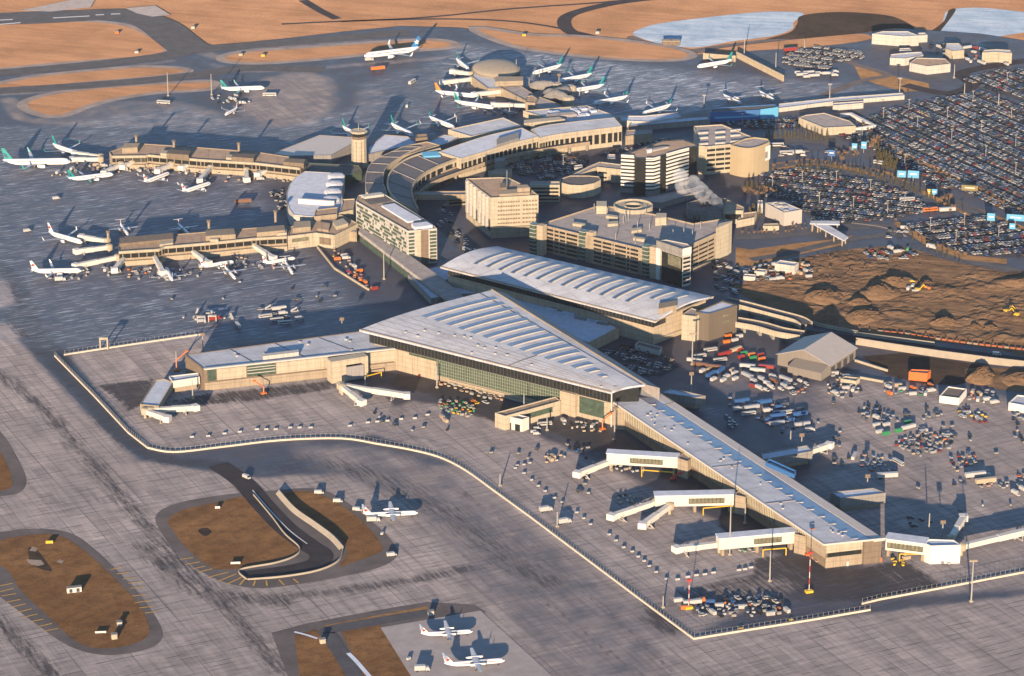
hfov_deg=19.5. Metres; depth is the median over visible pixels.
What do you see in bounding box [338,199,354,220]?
gate annex
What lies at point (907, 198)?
bus
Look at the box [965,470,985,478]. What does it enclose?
semi trailer
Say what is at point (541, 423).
bus
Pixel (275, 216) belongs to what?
vent stack
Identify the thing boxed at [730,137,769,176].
curved hotel
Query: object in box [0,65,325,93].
taxiway
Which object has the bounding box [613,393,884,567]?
concourse pier
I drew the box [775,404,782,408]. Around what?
shipping container
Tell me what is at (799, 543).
stair core
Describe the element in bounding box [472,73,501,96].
satellite wing
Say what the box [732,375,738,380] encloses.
box truck
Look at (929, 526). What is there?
floodlight mast
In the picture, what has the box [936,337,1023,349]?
plastic barrier
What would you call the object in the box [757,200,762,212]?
white tank house
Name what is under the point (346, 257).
box truck
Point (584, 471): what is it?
jet bridge
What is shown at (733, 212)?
plant wing
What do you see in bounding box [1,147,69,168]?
airliner
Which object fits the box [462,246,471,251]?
bus
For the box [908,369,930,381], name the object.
orange shed
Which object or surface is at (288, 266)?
turboprop
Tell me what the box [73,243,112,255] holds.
jet bridge
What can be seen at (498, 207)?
hotel
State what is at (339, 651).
service road
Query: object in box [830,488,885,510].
link
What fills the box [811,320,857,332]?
retaining wall
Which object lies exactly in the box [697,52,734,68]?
airliner
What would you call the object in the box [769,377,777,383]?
box truck
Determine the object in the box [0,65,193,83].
island shoulder
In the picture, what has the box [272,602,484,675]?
pad shoulder
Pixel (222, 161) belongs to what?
concourse
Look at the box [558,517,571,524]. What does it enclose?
box truck
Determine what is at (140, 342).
perimeter fence
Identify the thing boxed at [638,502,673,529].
jet bridge
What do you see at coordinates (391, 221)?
hotel tower
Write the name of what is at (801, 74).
semi trailer
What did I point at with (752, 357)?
shipping container
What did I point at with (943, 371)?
dark yard
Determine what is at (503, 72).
satellite gate
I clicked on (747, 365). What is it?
semi trailer
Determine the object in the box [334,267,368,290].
yard wall
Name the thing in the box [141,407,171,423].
jet bridge
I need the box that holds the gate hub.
[288,215,358,249]
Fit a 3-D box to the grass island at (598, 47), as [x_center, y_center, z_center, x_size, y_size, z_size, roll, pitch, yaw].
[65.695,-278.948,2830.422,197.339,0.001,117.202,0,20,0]
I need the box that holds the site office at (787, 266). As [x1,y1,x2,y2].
[775,260,798,274]
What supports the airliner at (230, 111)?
on the apron pavement
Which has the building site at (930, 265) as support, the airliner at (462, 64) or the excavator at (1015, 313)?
the excavator at (1015, 313)
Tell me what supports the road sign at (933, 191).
on the apron pavement
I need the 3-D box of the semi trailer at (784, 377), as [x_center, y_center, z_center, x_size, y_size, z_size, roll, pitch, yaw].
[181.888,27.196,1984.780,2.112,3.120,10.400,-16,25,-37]
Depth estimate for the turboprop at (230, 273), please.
2186.76 m
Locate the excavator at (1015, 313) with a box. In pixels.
[1007,308,1018,315]
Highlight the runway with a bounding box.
[0,9,132,24]
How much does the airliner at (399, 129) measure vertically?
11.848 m
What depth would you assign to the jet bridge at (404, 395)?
1952.24 m
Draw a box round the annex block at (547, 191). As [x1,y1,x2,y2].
[530,181,559,201]
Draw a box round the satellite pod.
[526,95,537,109]
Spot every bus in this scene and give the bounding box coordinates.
[157,100,170,103]
[235,321,240,328]
[258,313,271,317]
[263,92,275,95]
[270,317,283,321]
[278,320,291,324]
[408,78,415,83]
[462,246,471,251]
[537,421,551,425]
[693,353,705,357]
[703,346,716,351]
[713,357,726,361]
[741,410,755,415]
[770,142,783,146]
[779,150,793,154]
[780,409,793,413]
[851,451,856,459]
[873,159,887,164]
[892,457,903,465]
[899,197,914,200]
[922,206,937,211]
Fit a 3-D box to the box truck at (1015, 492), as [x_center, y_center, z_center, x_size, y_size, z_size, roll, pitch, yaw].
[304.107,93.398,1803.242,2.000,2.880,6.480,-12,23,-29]
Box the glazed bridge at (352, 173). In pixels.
[305,163,361,183]
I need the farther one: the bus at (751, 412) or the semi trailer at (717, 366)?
the semi trailer at (717, 366)
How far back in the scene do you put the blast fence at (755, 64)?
2760.97 m
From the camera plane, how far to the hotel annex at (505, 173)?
2352.00 m
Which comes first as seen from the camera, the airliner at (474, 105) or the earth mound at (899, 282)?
the earth mound at (899, 282)
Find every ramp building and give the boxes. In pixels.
[572,162,619,175]
[597,162,620,183]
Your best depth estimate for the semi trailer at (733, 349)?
2036.32 m
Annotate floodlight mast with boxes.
[200,332,204,351]
[340,317,343,333]
[383,251,384,279]
[612,407,616,439]
[689,333,695,364]
[689,372,693,391]
[728,501,731,555]
[743,503,746,523]
[768,551,771,581]
[865,474,869,487]
[928,513,929,538]
[940,520,945,538]
[969,559,977,602]
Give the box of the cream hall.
[982,49,1011,63]
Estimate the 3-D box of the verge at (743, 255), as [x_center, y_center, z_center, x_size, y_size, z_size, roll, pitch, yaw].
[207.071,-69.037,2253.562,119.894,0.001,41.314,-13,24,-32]
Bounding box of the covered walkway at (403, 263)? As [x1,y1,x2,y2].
[358,228,463,302]
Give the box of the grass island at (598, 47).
[478,29,687,58]
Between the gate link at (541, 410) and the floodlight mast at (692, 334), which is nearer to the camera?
the gate link at (541, 410)
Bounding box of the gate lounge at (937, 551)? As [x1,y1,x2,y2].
[924,539,960,563]
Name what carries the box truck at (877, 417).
on the apron pavement
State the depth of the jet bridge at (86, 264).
2204.55 m
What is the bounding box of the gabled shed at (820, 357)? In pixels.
[776,332,857,380]
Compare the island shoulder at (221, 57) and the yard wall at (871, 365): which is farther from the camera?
the island shoulder at (221, 57)
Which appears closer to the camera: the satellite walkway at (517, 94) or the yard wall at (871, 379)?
the yard wall at (871, 379)
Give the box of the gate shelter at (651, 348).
[635,341,661,355]
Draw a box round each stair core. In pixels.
[677,452,690,478]
[733,490,746,514]
[794,532,805,554]
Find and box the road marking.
[252,490,306,543]
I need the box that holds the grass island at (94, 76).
[0,68,183,87]
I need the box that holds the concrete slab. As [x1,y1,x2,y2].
[26,559,43,565]
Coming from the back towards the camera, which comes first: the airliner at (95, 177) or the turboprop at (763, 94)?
the turboprop at (763, 94)
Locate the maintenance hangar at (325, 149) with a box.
[272,135,350,163]
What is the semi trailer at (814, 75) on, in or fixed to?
on the apron pavement
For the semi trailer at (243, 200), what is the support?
on the apron pavement
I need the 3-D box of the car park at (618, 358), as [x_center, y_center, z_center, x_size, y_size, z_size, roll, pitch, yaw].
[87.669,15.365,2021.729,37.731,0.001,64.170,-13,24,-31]
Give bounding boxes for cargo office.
[625,129,652,144]
[628,116,709,129]
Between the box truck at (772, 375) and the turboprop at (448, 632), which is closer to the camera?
the turboprop at (448, 632)
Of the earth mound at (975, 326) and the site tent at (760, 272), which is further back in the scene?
the site tent at (760, 272)
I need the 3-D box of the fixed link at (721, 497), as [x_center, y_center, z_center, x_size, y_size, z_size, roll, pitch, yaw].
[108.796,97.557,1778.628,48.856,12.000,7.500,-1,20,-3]
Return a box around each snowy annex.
[369,135,415,162]
[429,135,458,149]
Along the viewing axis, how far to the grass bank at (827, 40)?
2830.99 m
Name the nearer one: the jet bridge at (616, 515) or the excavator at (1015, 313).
the jet bridge at (616, 515)
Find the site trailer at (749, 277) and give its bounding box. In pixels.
[743,274,755,280]
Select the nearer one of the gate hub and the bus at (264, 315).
the bus at (264, 315)
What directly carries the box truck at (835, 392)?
on the apron pavement
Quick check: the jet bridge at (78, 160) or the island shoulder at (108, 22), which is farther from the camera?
the island shoulder at (108, 22)
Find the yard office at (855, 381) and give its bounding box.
[840,376,859,385]
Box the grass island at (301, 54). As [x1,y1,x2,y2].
[225,41,450,61]
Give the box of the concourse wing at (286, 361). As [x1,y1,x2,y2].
[185,331,395,390]
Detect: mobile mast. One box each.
[686,579,692,609]
[805,551,812,593]
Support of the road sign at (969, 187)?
on the apron pavement
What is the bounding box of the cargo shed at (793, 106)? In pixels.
[778,93,904,111]
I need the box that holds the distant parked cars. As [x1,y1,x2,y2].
[507,46,1023,241]
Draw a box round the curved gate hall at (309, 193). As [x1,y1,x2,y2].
[287,171,344,225]
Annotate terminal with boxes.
[365,146,420,194]
[387,148,456,214]
[439,128,537,177]
[531,118,621,156]
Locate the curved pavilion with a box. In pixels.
[560,175,600,198]
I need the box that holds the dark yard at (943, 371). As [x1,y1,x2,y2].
[862,353,989,384]
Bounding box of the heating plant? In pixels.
[687,196,728,220]
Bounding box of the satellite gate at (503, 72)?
[472,58,522,85]
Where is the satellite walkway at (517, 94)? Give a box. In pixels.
[499,85,561,109]
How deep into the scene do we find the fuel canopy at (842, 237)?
2266.71 m
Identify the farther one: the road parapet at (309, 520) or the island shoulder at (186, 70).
the island shoulder at (186, 70)
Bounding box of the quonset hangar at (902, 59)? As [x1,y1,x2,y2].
[890,52,922,65]
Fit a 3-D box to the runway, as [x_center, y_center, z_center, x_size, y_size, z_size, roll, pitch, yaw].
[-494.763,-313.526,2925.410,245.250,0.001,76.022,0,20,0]
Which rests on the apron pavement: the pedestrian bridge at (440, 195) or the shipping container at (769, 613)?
the shipping container at (769, 613)
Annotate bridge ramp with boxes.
[722,297,812,331]
[735,317,804,342]
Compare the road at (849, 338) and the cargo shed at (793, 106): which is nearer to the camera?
the road at (849, 338)
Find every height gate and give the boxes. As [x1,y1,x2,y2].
[641,469,673,476]
[703,505,732,514]
[762,547,786,556]
[899,553,919,560]
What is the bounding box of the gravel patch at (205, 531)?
[198,528,211,535]
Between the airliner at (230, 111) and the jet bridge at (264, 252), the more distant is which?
the airliner at (230, 111)
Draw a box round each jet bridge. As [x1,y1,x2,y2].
[69,156,103,164]
[71,150,103,156]
[71,254,118,268]
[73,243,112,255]
[77,233,110,244]
[100,161,123,172]
[111,258,125,273]
[119,160,134,170]
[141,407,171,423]
[147,403,199,417]
[153,256,166,275]
[154,161,174,173]
[178,164,188,171]
[191,250,212,266]
[196,165,213,183]
[243,167,250,182]
[251,243,276,260]
[254,170,266,176]
[336,381,409,400]
[338,383,366,406]
[439,76,473,86]
[449,69,472,76]
[471,88,504,98]
[490,102,525,109]
[572,459,614,478]
[606,498,657,521]
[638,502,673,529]
[671,540,719,556]
[809,441,833,460]
[946,513,967,539]
[958,528,1023,555]
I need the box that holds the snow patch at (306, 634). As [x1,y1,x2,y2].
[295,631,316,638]
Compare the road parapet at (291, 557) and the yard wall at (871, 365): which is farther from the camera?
the yard wall at (871, 365)
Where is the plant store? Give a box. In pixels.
[736,211,756,227]
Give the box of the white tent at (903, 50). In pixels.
[899,48,910,52]
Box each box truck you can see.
[54,276,65,281]
[197,318,205,322]
[206,310,214,314]
[278,310,287,314]
[295,315,303,319]
[342,255,350,259]
[366,515,379,522]
[414,664,429,671]
[539,505,552,512]
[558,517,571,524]
[673,597,684,603]
[699,368,705,373]
[720,377,726,382]
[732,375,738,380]
[732,406,741,410]
[750,377,757,383]
[755,384,763,390]
[758,375,765,380]
[763,407,772,412]
[767,383,774,389]
[769,373,777,378]
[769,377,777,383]
[776,275,784,279]
[780,382,787,388]
[795,149,804,154]
[805,427,814,431]
[832,389,839,396]
[873,413,880,420]
[893,249,901,253]
[926,243,936,249]
[927,387,935,392]
[983,396,992,401]
[990,399,999,404]
[1011,488,1019,495]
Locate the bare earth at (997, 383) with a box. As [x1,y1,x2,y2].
[964,368,1023,391]
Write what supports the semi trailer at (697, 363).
on the apron pavement
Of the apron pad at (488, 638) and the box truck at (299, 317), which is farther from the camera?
the box truck at (299, 317)
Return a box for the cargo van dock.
[833,101,863,110]
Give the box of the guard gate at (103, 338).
[99,337,108,349]
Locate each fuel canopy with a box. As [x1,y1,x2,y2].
[810,221,839,231]
[814,225,847,245]
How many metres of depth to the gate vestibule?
1900.81 m
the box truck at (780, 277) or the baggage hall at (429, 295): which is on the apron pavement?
the baggage hall at (429, 295)
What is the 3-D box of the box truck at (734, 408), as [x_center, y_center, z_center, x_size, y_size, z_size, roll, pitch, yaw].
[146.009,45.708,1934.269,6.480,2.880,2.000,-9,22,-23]
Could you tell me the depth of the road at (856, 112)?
2482.93 m
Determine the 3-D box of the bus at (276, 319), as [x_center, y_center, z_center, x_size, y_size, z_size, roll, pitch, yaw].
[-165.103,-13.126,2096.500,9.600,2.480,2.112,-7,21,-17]
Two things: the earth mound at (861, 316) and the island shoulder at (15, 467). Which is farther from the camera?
the earth mound at (861, 316)
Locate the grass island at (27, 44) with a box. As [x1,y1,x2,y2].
[0,22,163,67]
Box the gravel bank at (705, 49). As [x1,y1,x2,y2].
[627,36,793,52]
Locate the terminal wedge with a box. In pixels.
[399,141,438,159]
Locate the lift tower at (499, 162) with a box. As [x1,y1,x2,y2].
[495,157,504,168]
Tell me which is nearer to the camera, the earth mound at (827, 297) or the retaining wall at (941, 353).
the retaining wall at (941, 353)
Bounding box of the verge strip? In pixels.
[854,223,906,236]
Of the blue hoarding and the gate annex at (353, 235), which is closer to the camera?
the gate annex at (353, 235)
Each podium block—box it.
[447,200,464,205]
[628,185,704,208]
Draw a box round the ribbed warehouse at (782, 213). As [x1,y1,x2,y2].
[765,201,801,225]
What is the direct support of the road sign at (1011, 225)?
on the apron pavement
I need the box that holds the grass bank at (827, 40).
[715,34,871,53]
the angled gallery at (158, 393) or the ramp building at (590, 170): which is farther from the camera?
the ramp building at (590, 170)
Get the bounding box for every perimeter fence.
[54,352,147,447]
[64,330,199,355]
[147,434,375,452]
[375,439,528,516]
[529,511,693,639]
[694,605,870,639]
[862,567,1023,604]
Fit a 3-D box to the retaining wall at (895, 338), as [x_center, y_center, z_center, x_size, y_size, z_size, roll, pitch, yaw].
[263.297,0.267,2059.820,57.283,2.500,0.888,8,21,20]
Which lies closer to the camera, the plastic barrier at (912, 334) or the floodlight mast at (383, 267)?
the plastic barrier at (912, 334)
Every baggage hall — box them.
[408,266,476,304]
[518,300,618,348]
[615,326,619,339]
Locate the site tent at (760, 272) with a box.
[754,269,766,275]
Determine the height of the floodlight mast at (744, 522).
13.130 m
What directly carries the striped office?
on the apron pavement
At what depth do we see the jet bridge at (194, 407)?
1924.78 m
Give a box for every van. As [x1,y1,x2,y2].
[242,473,250,479]
[314,489,323,493]
[333,498,342,502]
[352,506,361,511]
[386,551,396,556]
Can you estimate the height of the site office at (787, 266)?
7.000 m
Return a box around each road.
[208,462,333,580]
[318,610,428,675]
[414,141,589,201]
[418,171,516,213]
[418,212,480,252]
[735,223,1023,271]
[749,232,904,260]
[770,138,859,156]
[770,160,923,191]
[782,326,1023,360]
[820,55,891,95]
[848,110,1023,200]
[851,130,1023,238]
[901,58,1023,94]
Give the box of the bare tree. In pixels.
[871,135,880,146]
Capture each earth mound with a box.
[802,289,842,304]
[844,308,888,323]
[846,298,871,306]
[859,283,901,300]
[869,276,918,287]
[918,280,933,286]
[929,317,955,325]
[965,365,993,384]
[968,323,980,329]
[983,324,997,329]
[989,277,1023,287]
[998,371,1023,388]
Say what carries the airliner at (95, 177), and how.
on the apron pavement
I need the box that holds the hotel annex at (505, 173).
[488,169,511,178]
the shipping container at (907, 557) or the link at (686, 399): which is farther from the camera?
the link at (686, 399)
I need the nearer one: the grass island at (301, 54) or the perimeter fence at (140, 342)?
the perimeter fence at (140, 342)
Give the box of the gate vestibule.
[510,415,528,431]
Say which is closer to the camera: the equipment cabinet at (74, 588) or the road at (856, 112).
the equipment cabinet at (74, 588)
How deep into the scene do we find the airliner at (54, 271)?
2188.44 m
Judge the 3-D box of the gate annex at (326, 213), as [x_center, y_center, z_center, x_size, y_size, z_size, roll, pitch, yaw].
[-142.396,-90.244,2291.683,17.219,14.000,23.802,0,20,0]
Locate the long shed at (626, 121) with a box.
[619,112,680,126]
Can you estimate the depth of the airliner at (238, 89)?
2664.68 m
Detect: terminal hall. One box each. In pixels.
[359,289,659,426]
[440,246,713,344]
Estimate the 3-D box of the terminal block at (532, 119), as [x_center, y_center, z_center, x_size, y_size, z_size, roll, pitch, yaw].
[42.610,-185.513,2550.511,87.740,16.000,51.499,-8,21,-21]
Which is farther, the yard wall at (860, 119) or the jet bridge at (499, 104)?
the jet bridge at (499, 104)
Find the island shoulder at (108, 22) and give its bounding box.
[0,20,166,68]
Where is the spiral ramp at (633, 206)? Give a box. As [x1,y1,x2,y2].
[614,199,652,213]
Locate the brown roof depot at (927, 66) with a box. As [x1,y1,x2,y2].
[909,58,950,74]
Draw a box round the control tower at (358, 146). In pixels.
[350,123,366,168]
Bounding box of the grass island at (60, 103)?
[27,82,210,114]
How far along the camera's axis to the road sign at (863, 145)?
2484.29 m
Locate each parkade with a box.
[529,201,731,278]
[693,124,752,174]
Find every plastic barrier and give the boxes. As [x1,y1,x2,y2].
[878,330,933,338]
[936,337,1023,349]
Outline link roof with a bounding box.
[614,389,673,429]
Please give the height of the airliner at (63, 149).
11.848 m
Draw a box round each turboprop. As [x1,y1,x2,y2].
[109,219,138,235]
[173,218,197,232]
[214,260,245,280]
[272,255,305,273]
[362,501,417,520]
[419,620,472,639]
[442,648,504,670]
[719,89,745,104]
[753,86,780,101]
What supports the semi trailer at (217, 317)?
on the apron pavement
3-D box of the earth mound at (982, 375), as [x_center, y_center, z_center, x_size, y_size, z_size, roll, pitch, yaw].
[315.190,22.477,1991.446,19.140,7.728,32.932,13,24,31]
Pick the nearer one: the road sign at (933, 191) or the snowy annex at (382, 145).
the road sign at (933, 191)
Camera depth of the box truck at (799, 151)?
2482.66 m
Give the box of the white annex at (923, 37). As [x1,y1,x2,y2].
[916,33,927,42]
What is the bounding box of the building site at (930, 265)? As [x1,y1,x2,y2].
[731,246,1023,356]
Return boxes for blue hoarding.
[710,104,777,121]
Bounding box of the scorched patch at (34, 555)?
[28,547,51,570]
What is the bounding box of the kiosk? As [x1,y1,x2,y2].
[763,223,778,230]
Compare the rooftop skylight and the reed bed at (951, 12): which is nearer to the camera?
the rooftop skylight
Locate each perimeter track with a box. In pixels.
[281,18,596,35]
[299,0,339,18]
[342,0,617,21]
[557,0,648,34]
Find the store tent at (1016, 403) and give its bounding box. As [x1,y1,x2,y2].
[1008,395,1023,412]
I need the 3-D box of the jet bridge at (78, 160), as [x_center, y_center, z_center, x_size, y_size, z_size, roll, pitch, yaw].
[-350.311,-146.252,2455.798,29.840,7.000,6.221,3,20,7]
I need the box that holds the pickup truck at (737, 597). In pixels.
[733,595,741,599]
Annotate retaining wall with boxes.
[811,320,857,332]
[853,332,934,344]
[856,337,1023,367]
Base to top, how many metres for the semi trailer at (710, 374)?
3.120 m
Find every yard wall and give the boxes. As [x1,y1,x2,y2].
[317,246,334,268]
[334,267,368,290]
[840,112,875,130]
[840,373,883,382]
[855,359,887,371]
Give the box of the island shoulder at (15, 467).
[0,432,26,495]
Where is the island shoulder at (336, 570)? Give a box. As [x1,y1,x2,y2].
[155,488,397,587]
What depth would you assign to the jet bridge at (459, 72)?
2713.22 m
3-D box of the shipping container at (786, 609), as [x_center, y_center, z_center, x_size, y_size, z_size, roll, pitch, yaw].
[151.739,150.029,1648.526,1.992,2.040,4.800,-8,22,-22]
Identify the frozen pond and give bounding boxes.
[633,12,802,46]
[941,8,1023,36]
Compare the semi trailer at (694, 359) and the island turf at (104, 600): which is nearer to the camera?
the island turf at (104, 600)
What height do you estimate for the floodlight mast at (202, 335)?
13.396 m
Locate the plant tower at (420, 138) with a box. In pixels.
[416,134,427,142]
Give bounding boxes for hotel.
[465,177,539,238]
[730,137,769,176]
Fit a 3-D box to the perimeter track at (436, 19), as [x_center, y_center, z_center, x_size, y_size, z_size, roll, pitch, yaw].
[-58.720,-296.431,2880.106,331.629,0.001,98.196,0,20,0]
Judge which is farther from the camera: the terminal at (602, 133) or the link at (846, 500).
the terminal at (602, 133)
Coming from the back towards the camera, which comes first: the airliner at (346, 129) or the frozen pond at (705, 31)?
the frozen pond at (705, 31)
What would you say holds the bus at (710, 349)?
on the apron pavement
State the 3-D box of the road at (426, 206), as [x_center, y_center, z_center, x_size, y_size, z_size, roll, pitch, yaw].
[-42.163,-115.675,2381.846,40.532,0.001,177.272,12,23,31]
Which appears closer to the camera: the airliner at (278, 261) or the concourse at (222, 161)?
the airliner at (278, 261)
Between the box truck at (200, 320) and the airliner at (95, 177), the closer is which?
the box truck at (200, 320)
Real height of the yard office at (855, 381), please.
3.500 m
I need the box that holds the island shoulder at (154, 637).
[0,529,162,654]
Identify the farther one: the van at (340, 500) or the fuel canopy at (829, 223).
the fuel canopy at (829, 223)
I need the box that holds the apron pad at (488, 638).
[381,610,551,675]
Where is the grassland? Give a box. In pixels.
[0,0,1023,54]
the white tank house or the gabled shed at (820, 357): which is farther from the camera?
the white tank house
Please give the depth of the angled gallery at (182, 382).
1966.94 m
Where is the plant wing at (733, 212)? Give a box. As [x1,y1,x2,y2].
[723,200,743,223]
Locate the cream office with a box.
[945,43,963,58]
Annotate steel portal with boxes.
[197,315,205,322]
[208,314,216,321]
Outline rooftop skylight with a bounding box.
[765,459,795,477]
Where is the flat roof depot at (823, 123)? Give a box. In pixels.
[799,113,855,135]
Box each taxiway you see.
[0,29,412,75]
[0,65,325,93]
[110,12,208,50]
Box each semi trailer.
[209,315,221,321]
[235,198,251,203]
[272,305,286,310]
[371,65,384,70]
[683,598,701,604]
[687,357,701,362]
[692,361,706,367]
[705,370,715,378]
[706,363,721,368]
[716,366,724,374]
[718,350,731,356]
[729,345,741,352]
[734,397,749,404]
[740,363,754,367]
[741,371,753,377]
[744,403,759,410]
[750,367,765,372]
[756,398,771,405]
[758,364,773,368]
[769,420,784,426]
[770,412,785,418]
[779,374,791,382]
[783,47,796,51]
[792,410,807,416]
[794,421,810,427]
[796,72,807,75]
[808,73,819,77]
[822,71,833,74]
[876,471,897,479]
[901,423,915,430]
[939,207,955,212]
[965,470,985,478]
[975,476,996,485]
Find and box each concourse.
[109,143,306,180]
[119,225,286,265]
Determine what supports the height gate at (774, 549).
on the apron pavement
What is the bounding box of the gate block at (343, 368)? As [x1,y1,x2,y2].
[327,352,367,383]
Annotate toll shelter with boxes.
[574,164,582,172]
[607,154,614,162]
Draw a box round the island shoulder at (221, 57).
[215,38,459,64]
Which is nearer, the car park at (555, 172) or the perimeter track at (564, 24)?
the car park at (555, 172)
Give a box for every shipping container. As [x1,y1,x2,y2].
[547,456,553,461]
[681,605,689,609]
[705,599,714,603]
[709,608,716,614]
[715,602,723,607]
[738,604,746,608]
[749,355,756,359]
[757,352,764,356]
[758,356,765,360]
[765,417,772,421]
[766,610,774,615]
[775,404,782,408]
[783,606,790,612]
[873,422,880,426]
[882,430,889,435]
[894,383,901,386]
[895,428,902,432]
[898,386,905,390]
[902,555,910,559]
[904,419,911,423]
[909,391,916,394]
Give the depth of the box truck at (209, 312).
2108.53 m
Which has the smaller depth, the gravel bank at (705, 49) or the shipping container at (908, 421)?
the shipping container at (908, 421)
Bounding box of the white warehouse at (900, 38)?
[872,31,918,46]
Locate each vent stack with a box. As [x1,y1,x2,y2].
[106,230,109,241]
[273,210,276,223]
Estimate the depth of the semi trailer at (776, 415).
1920.86 m
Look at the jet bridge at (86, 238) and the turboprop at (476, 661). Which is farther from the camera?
the jet bridge at (86, 238)
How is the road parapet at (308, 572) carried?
on the island shoulder at (336, 570)
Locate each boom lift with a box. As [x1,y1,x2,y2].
[173,350,187,371]
[253,380,266,394]
[599,412,612,430]
[670,471,681,480]
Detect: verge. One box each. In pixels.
[736,235,852,265]
[772,158,1023,229]
[855,66,929,91]
[868,132,1023,210]
[893,221,1006,263]
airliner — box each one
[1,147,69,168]
[30,259,81,276]
[42,223,81,244]
[44,135,79,154]
[66,168,113,181]
[137,172,169,181]
[149,267,190,280]
[177,182,210,191]
[199,259,233,268]
[220,80,263,92]
[222,104,244,115]
[260,256,294,264]
[330,118,368,136]
[364,36,420,57]
[379,115,416,137]
[419,108,454,128]
[435,83,475,98]
[441,51,478,70]
[453,93,493,109]
[533,57,566,75]
[558,66,596,83]
[576,77,607,92]
[593,88,629,105]
[642,96,677,114]
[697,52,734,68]
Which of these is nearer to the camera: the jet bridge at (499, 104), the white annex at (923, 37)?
the jet bridge at (499, 104)
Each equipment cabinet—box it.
[66,585,81,592]
[111,632,116,639]
[116,620,121,625]
[319,637,325,643]
[428,609,433,615]
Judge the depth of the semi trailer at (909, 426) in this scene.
1902.16 m
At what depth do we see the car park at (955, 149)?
2542.19 m
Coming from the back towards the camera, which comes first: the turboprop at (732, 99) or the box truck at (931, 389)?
the turboprop at (732, 99)
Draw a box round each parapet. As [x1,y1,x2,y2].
[238,494,299,579]
[247,549,342,579]
[276,490,342,549]
[346,653,370,675]
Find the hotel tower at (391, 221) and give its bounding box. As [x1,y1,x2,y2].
[356,192,436,263]
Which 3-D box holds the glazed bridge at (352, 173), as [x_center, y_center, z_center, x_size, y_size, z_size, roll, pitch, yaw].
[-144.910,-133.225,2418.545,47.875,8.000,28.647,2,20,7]
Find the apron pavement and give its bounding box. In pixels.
[0,10,1023,675]
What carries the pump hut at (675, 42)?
on the frozen pond at (705, 31)
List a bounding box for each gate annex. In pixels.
[314,207,337,220]
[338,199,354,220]
[350,228,356,241]
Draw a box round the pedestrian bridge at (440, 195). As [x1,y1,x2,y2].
[413,191,464,199]
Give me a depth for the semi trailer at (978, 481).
1817.72 m
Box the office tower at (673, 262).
[656,239,691,286]
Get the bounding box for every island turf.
[0,453,11,490]
[0,534,148,647]
[168,496,298,569]
[283,491,382,566]
[294,629,345,675]
[323,606,428,627]
[342,625,410,675]
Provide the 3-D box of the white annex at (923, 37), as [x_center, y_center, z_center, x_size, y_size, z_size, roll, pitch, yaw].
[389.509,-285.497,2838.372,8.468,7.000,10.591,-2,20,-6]
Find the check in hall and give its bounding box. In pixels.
[448,117,521,143]
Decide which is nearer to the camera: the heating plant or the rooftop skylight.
the rooftop skylight
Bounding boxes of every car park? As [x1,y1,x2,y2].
[507,155,588,179]
[593,137,676,156]
[603,343,681,376]
[710,117,798,128]
[761,168,929,222]
[781,47,861,70]
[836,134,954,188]
[866,93,1023,213]
[907,216,1023,256]
[974,70,1023,101]
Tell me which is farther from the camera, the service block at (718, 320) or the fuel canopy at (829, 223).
the fuel canopy at (829, 223)
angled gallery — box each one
[140,379,172,410]
[169,373,199,391]
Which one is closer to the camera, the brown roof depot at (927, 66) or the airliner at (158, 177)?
the airliner at (158, 177)
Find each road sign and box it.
[828,150,834,156]
[852,143,856,149]
[861,141,866,152]
[897,170,918,177]
[927,189,936,196]
[961,185,977,190]
[987,213,994,222]
[1007,214,1023,222]
[1009,223,1014,228]
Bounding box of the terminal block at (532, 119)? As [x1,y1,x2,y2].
[523,106,620,128]
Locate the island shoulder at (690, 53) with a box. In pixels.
[468,26,697,61]
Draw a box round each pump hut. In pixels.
[661,39,670,44]
[670,39,679,45]
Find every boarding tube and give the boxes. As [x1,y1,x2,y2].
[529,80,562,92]
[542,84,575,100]
[542,88,574,106]
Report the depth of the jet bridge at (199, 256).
2212.59 m
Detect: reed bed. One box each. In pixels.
[765,12,913,39]
[932,8,955,30]
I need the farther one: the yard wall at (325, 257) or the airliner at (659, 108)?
the airliner at (659, 108)
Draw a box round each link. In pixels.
[495,396,560,430]
[606,449,679,473]
[653,489,736,512]
[660,388,705,408]
[715,527,797,555]
[761,445,811,466]
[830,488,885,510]
[885,532,928,560]
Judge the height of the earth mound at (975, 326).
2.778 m
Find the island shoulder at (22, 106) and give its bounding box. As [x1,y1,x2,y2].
[17,80,220,117]
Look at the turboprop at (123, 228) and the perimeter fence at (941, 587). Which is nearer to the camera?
the perimeter fence at (941, 587)
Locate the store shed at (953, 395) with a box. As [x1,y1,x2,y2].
[939,386,966,404]
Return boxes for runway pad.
[20,0,94,11]
[126,6,169,16]
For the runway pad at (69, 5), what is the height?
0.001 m
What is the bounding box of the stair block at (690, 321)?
[681,308,698,340]
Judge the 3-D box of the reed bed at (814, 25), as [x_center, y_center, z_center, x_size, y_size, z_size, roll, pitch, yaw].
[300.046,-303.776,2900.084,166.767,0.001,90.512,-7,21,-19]
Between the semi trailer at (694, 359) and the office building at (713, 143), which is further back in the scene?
the office building at (713, 143)
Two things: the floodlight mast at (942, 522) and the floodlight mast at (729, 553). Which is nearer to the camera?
the floodlight mast at (729, 553)
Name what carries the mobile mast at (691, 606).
on the apron pavement
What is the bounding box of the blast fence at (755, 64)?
[703,51,783,81]
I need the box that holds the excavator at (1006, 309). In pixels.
[1003,305,1015,311]
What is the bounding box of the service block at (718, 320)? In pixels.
[695,301,736,340]
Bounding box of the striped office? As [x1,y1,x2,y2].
[621,139,696,195]

